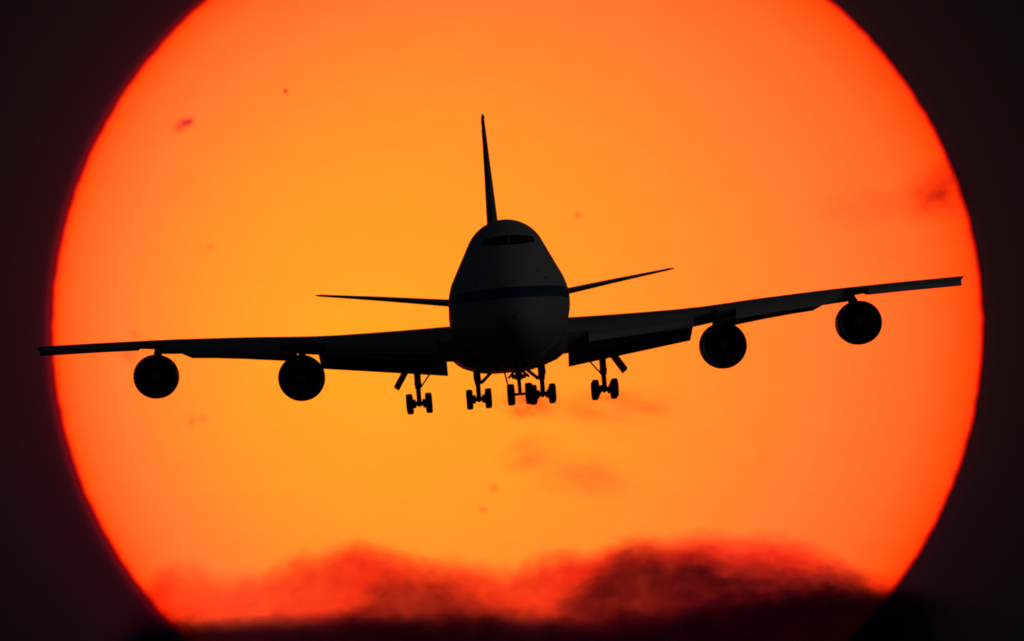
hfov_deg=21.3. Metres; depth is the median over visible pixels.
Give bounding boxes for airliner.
[37,114,963,414]
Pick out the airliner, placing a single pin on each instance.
(507, 302)
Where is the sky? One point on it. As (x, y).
(65, 65)
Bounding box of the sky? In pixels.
[0,0,1023,640]

